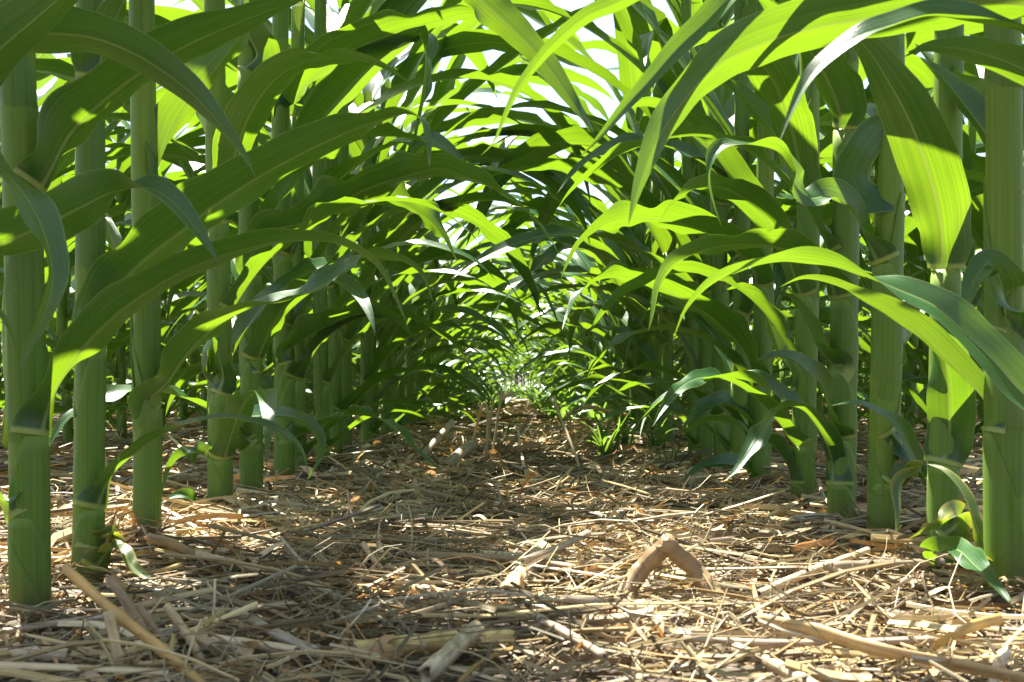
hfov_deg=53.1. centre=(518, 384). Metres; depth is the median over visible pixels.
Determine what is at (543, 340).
corn plant
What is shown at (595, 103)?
corn plant
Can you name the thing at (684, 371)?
corn plant
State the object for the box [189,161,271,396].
corn plant
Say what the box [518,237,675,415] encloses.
corn plant
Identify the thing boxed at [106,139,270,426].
corn plant
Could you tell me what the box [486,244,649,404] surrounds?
corn plant
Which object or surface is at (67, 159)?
corn plant
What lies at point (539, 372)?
corn plant
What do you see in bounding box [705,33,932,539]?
corn plant
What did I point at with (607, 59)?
sky
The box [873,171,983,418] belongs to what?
corn plant
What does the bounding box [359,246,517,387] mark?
corn plant
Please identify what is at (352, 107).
corn plant
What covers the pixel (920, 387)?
corn plant
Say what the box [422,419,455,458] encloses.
straw
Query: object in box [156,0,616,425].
corn plant
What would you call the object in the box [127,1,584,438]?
corn plant
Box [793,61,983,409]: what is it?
corn plant
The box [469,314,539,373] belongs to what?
corn plant
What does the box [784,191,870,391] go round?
corn plant
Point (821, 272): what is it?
corn plant
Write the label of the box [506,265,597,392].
corn plant
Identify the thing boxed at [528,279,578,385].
corn plant
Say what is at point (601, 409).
straw
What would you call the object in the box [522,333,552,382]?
corn plant
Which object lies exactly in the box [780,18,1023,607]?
corn plant
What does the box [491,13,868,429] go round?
corn plant
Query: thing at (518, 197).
corn plant
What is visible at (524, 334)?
corn plant
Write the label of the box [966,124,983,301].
corn plant
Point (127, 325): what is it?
corn plant
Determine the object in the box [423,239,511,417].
corn plant
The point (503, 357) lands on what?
corn plant
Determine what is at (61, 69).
corn plant
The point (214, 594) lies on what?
straw
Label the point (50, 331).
corn plant
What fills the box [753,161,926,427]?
corn plant
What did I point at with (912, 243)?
corn plant
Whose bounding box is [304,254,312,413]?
corn plant
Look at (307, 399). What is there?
corn plant
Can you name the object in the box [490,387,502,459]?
straw
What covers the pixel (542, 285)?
corn plant
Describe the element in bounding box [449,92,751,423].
corn plant
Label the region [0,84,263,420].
corn plant
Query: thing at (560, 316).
corn plant
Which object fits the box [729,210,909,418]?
corn plant
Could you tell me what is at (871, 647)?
straw
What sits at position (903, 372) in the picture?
corn plant
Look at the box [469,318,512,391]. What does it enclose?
corn plant
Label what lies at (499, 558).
straw
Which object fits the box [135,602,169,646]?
straw
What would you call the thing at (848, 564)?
straw
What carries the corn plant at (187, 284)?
on the ground
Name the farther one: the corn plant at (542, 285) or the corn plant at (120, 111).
the corn plant at (542, 285)
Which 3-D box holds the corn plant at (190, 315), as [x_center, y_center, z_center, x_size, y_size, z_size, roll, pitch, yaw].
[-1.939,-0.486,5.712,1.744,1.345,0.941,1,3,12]
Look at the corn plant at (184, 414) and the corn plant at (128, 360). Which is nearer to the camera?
the corn plant at (184, 414)
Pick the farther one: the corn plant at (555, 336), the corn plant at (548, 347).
the corn plant at (548, 347)
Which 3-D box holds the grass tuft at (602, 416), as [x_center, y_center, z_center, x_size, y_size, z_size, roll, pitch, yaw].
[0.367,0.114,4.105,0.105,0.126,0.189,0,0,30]
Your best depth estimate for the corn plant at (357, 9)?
1.79 m
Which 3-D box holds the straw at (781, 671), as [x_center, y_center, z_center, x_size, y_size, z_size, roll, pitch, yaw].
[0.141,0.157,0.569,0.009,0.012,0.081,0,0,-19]
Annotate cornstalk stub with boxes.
[353,629,514,662]
[417,619,484,681]
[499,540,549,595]
[614,533,732,613]
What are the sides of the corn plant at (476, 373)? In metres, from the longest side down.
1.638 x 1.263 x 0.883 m
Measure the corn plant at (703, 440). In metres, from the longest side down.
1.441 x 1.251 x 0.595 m
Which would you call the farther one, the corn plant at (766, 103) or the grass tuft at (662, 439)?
the grass tuft at (662, 439)
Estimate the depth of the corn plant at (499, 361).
9.37 m
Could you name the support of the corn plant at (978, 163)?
on the ground
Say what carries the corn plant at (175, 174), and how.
on the ground
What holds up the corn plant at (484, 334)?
on the ground
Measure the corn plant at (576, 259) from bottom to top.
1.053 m
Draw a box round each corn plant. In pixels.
[0,0,236,433]
[0,0,255,374]
[0,0,408,633]
[0,4,314,396]
[0,5,237,416]
[0,54,111,249]
[0,57,74,409]
[0,58,205,408]
[0,72,52,377]
[0,84,236,449]
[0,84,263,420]
[0,97,161,405]
[0,106,122,382]
[0,243,203,402]
[36,0,589,459]
[40,54,379,427]
[45,38,396,438]
[46,137,130,404]
[50,0,558,497]
[50,120,271,402]
[50,321,167,398]
[55,76,271,426]
[59,226,131,416]
[67,0,590,464]
[68,124,271,427]
[69,0,431,594]
[71,213,201,408]
[105,0,595,439]
[106,0,433,546]
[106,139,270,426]
[106,162,202,410]
[106,210,270,414]
[123,0,595,471]
[126,276,204,391]
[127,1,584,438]
[127,3,587,444]
[128,288,194,411]
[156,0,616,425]
[161,0,593,480]
[162,0,482,504]
[164,0,626,452]
[165,171,352,399]
[186,288,204,409]
[189,119,475,408]
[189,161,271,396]
[191,257,312,374]
[196,4,541,436]
[263,256,313,396]
[267,64,614,436]
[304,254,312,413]
[304,254,561,419]
[306,124,574,424]
[306,251,350,403]
[308,104,557,421]
[309,222,459,389]
[309,223,444,405]
[349,108,552,424]
[352,0,549,425]
[352,204,510,418]
[352,279,379,388]
[358,212,565,400]
[358,241,537,417]
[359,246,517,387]
[375,257,534,395]
[389,0,964,444]
[405,131,609,423]
[405,289,582,415]
[415,87,733,424]
[419,88,793,433]
[420,0,1023,477]
[422,223,544,416]
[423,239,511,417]
[424,222,544,386]
[425,0,832,438]
[426,0,828,436]
[429,0,871,453]
[440,253,529,398]
[448,253,559,408]
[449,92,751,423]
[449,270,532,399]
[452,0,874,459]
[452,256,562,403]
[453,0,972,468]
[456,253,532,390]
[457,277,513,388]
[457,292,521,402]
[461,301,505,402]
[462,324,501,398]
[463,312,527,406]
[467,247,594,381]
[468,304,523,387]
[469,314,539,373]
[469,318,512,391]
[470,271,593,403]
[472,294,534,398]
[473,324,530,387]
[477,77,792,426]
[477,228,617,404]
[477,331,546,382]
[478,62,686,426]
[479,332,536,387]
[480,302,524,392]
[481,311,527,386]
[483,281,595,397]
[483,340,535,382]
[484,334,533,387]
[485,0,1023,408]
[485,248,610,392]
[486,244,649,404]
[487,304,526,383]
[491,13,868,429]
[492,193,728,402]
[495,242,617,394]
[495,293,574,379]
[499,206,731,407]
[503,260,682,377]
[504,217,616,412]
[505,241,596,391]
[505,333,554,380]
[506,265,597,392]
[507,244,616,405]
[508,313,560,387]
[509,313,555,384]
[509,336,552,387]
[511,278,567,390]
[512,302,560,385]
[513,296,573,393]
[515,276,566,389]
[515,321,557,385]
[516,293,588,381]
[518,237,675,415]
[519,294,587,355]
[519,297,564,392]
[521,333,555,380]
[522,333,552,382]
[522,333,556,381]
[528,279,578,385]
[528,286,589,394]
[532,154,733,420]
[532,334,562,388]
[557,0,871,489]
[559,0,866,520]
[586,67,866,412]
[587,28,820,506]
[587,291,685,402]
[605,200,779,379]
[626,0,860,434]
[674,161,793,397]
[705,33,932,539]
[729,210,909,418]
[731,164,909,410]
[747,321,779,403]
[749,119,983,428]
[749,255,865,398]
[750,254,901,410]
[751,295,790,417]
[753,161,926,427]
[773,292,788,402]
[773,303,829,368]
[778,35,984,415]
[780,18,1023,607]
[781,120,983,446]
[782,171,927,417]
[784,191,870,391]
[792,102,980,431]
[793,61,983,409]
[818,106,916,418]
[820,34,1023,429]
[824,105,984,223]
[827,163,870,406]
[853,24,1014,608]
[861,50,982,305]
[861,269,924,418]
[862,37,1023,147]
[864,31,1023,363]
[869,215,983,406]
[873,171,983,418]
[901,339,918,414]
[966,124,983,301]
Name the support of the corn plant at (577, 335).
on the ground
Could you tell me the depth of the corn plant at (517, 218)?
2.86 m
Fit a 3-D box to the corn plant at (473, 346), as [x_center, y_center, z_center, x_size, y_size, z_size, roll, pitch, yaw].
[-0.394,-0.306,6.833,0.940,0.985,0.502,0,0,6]
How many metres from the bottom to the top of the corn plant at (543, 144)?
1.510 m
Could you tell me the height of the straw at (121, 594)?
0.042 m
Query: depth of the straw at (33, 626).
0.71 m
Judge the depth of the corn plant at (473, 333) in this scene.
7.05 m
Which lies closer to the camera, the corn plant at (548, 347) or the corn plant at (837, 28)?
the corn plant at (837, 28)
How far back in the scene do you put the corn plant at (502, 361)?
11.22 m
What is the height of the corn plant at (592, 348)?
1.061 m
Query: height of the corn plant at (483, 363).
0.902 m
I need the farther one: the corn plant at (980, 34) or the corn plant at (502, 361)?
the corn plant at (502, 361)
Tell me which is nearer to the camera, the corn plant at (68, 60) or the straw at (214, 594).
the straw at (214, 594)
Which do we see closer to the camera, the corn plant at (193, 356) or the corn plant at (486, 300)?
the corn plant at (193, 356)
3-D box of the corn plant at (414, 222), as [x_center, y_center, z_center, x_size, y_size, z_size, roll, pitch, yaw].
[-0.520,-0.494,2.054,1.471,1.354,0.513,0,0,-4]
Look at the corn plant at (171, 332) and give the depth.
5.51 m
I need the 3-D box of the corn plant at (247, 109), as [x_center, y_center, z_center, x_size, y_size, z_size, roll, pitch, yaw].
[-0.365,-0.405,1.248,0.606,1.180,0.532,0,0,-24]
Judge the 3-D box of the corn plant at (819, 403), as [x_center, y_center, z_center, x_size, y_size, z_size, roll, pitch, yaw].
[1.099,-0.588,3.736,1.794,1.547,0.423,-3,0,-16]
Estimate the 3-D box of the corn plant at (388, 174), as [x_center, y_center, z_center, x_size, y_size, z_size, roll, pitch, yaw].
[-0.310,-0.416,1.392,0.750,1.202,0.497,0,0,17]
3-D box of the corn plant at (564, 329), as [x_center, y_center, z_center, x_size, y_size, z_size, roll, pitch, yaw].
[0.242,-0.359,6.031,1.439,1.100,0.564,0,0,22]
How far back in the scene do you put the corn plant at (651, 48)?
2.17 m
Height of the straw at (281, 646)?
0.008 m
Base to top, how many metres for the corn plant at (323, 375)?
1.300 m
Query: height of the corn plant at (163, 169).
1.375 m
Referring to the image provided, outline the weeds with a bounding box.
[459,381,611,423]
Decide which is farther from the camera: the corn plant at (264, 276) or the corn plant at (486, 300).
the corn plant at (486, 300)
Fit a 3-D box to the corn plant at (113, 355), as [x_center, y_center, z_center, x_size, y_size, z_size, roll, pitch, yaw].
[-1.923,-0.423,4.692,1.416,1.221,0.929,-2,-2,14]
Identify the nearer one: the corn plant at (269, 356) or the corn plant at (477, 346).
the corn plant at (269, 356)
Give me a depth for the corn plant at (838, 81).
1.18 m
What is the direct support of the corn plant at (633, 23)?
on the ground
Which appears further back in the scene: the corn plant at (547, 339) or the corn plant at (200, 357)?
the corn plant at (547, 339)
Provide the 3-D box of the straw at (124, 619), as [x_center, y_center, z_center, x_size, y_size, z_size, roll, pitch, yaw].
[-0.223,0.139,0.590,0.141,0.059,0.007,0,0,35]
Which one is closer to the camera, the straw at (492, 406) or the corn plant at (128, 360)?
the straw at (492, 406)
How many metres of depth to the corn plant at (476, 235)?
5.14 m
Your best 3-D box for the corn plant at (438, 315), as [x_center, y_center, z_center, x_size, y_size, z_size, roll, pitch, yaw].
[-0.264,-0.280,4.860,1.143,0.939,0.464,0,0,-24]
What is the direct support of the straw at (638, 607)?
on the ground
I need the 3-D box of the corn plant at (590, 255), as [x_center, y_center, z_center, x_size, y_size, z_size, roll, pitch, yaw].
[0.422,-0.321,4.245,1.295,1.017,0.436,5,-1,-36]
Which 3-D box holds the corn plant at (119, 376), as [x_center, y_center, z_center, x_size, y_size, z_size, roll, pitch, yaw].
[-1.165,-0.462,2.784,1.008,1.307,1.441,0,0,-47]
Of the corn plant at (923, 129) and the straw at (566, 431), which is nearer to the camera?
the corn plant at (923, 129)
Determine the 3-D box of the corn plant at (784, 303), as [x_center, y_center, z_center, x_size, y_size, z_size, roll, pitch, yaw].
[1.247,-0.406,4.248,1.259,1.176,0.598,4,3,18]
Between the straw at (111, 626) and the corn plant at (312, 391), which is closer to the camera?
the straw at (111, 626)
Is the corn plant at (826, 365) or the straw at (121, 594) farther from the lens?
the corn plant at (826, 365)
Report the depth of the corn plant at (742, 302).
1.75 m
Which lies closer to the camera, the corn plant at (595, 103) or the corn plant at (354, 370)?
the corn plant at (595, 103)
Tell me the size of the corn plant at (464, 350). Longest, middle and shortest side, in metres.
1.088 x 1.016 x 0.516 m
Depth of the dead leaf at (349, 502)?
1.14 m
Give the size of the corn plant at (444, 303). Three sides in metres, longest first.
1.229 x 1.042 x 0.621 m
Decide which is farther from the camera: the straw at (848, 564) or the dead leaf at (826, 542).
the dead leaf at (826, 542)
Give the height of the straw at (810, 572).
0.011 m
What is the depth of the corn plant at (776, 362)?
7.42 m
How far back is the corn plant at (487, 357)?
8.36 m
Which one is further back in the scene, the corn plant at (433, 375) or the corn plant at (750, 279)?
the corn plant at (750, 279)
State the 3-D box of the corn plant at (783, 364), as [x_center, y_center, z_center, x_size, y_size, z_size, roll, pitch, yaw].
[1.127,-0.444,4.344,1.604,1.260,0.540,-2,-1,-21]
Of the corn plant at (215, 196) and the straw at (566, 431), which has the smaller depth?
the corn plant at (215, 196)
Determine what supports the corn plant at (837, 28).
on the ground
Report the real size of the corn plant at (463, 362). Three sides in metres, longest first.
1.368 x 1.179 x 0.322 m
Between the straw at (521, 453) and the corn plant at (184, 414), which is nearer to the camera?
the straw at (521, 453)
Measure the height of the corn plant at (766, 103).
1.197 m
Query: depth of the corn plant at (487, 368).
10.03 m
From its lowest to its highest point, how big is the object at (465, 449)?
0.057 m
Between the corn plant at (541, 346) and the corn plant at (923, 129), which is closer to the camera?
the corn plant at (923, 129)
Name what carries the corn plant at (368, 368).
on the ground
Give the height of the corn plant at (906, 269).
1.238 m
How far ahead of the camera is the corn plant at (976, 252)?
4.43 m
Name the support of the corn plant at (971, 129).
on the ground
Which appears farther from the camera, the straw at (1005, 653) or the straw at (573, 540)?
the straw at (573, 540)
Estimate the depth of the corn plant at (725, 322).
1.57 m
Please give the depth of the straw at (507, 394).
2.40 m
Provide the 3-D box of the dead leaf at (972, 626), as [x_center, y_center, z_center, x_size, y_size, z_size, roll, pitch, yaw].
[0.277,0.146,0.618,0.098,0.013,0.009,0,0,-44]
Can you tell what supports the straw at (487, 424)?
on the ground
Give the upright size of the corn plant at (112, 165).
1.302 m
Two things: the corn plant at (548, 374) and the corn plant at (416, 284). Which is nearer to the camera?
the corn plant at (416, 284)
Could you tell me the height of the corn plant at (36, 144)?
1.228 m
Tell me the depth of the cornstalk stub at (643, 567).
0.78 m
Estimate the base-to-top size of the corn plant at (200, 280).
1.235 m
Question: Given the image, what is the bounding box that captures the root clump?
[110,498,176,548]
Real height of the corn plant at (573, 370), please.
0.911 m
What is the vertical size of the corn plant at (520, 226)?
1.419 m
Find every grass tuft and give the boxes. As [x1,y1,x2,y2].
[441,408,472,422]
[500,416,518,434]
[569,412,651,454]
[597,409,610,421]
[604,402,658,444]
[629,405,685,445]
[641,439,694,465]
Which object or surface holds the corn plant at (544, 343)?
on the ground
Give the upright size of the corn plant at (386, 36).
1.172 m
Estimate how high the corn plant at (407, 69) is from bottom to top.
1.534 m
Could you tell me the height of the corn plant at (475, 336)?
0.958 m
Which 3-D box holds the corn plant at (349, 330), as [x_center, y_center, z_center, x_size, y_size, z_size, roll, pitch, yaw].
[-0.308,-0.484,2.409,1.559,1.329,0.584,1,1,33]
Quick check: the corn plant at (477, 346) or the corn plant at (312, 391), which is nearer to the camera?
the corn plant at (312, 391)
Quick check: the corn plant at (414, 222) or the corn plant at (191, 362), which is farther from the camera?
the corn plant at (191, 362)
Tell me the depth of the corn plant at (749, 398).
4.95 m
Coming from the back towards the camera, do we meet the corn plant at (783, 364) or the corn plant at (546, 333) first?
the corn plant at (546, 333)
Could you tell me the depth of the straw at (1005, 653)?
0.59 m
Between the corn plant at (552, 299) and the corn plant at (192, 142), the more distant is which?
the corn plant at (552, 299)
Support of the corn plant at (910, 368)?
on the ground
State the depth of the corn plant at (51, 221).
0.70 m
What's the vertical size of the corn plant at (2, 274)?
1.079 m
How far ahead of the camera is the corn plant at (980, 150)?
3.54 m
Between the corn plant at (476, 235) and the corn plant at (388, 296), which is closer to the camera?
the corn plant at (388, 296)
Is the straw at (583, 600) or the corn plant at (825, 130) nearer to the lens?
the straw at (583, 600)
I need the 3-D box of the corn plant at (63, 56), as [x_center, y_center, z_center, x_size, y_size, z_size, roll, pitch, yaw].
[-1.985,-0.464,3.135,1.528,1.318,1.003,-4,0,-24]
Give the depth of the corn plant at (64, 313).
2.55 m
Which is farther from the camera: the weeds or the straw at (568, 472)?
the weeds
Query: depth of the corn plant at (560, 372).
7.89 m
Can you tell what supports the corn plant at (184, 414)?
on the ground
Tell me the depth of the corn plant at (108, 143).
2.04 m
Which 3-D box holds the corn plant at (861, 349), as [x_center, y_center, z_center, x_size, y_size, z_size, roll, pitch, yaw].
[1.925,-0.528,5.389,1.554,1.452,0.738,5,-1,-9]
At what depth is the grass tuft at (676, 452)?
1.99 m
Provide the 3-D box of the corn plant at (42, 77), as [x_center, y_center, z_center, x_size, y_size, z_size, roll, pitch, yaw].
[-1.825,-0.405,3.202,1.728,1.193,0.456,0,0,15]
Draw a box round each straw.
[0,614,103,634]
[0,646,72,662]
[62,563,205,681]
[103,609,125,680]
[105,575,150,632]
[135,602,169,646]
[144,533,196,560]
[162,602,205,658]
[195,550,364,612]
[204,634,298,652]
[211,579,215,628]
[230,607,319,657]
[361,541,514,611]
[407,551,580,572]
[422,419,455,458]
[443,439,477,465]
[472,401,488,458]
[482,393,497,459]
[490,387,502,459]
[501,390,513,400]
[507,414,532,448]
[517,430,529,484]
[520,530,590,563]
[536,614,608,661]
[548,395,579,468]
[551,466,573,494]
[561,595,640,604]
[565,404,626,416]
[570,605,666,612]
[683,634,936,646]
[730,642,818,681]
[757,547,870,598]
[757,613,1023,681]
[830,558,945,568]
[988,645,1012,681]
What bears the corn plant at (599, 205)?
on the ground
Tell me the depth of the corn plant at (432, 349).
3.44 m
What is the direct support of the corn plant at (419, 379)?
on the ground
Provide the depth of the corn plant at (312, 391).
5.70 m
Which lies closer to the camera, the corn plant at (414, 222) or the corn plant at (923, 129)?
the corn plant at (923, 129)
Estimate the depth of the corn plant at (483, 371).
6.95 m
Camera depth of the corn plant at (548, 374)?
9.85 m
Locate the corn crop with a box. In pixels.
[0,168,983,410]
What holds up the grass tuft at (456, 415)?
on the ground
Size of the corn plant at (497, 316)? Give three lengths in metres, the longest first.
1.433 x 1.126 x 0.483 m
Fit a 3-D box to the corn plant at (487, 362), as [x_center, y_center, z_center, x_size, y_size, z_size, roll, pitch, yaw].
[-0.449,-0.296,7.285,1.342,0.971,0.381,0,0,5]
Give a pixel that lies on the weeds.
(532, 395)
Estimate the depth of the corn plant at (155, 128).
1.02 m
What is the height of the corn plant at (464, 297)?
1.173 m
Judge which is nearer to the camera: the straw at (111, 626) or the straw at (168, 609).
the straw at (111, 626)
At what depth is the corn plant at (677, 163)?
4.54 m
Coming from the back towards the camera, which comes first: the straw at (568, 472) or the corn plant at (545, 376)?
the corn plant at (545, 376)
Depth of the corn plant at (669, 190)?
2.22 m
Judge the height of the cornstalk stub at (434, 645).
0.016 m
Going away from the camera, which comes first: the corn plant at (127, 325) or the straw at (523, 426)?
the straw at (523, 426)
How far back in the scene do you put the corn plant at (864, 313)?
5.59 m
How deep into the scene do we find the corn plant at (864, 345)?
3.35 m
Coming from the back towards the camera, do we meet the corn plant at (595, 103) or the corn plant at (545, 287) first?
the corn plant at (545, 287)
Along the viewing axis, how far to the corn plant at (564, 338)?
7.19 m
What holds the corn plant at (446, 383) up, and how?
on the ground
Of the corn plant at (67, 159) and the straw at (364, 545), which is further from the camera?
the corn plant at (67, 159)
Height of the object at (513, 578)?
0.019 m
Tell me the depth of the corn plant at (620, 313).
3.12 m
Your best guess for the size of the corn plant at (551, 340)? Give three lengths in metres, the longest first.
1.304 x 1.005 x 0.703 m
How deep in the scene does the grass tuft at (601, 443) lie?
2.21 m
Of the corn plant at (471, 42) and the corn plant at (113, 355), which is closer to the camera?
the corn plant at (471, 42)
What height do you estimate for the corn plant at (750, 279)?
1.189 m
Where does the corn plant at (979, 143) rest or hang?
on the ground
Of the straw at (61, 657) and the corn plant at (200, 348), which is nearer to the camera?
the straw at (61, 657)
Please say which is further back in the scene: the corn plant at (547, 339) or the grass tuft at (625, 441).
the corn plant at (547, 339)
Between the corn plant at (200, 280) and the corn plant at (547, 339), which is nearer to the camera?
the corn plant at (200, 280)
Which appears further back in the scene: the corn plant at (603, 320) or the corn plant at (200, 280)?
the corn plant at (200, 280)
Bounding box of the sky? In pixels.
[0,0,1023,384]
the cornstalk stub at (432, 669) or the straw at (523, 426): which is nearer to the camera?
the cornstalk stub at (432, 669)
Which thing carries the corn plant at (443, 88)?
on the ground
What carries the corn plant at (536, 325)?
on the ground
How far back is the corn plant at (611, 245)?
3.74 m
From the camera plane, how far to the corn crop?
12.49 m
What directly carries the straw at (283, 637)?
on the ground
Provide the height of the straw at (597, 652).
0.012 m
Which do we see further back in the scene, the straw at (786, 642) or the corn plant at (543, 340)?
the corn plant at (543, 340)
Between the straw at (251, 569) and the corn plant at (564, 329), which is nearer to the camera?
the straw at (251, 569)
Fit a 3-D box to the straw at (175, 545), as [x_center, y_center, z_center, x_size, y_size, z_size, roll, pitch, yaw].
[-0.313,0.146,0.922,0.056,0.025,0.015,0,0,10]
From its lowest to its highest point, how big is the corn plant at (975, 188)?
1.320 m
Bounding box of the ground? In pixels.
[0,386,1023,681]
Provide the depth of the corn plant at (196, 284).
4.51 m
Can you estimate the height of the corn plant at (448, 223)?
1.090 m
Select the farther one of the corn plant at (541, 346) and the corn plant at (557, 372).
the corn plant at (541, 346)
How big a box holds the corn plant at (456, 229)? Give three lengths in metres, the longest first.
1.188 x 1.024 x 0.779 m
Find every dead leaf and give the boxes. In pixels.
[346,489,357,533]
[791,538,834,551]
[935,613,1002,648]
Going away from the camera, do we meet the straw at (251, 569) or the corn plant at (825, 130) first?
the straw at (251, 569)
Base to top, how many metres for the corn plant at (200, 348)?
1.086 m
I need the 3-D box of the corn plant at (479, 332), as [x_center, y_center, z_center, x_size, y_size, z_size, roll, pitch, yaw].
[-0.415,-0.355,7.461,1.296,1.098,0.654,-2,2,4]
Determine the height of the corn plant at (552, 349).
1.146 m
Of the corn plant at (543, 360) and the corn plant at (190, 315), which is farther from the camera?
the corn plant at (543, 360)
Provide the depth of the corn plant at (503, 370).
10.49 m
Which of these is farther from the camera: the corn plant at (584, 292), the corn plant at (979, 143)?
the corn plant at (584, 292)

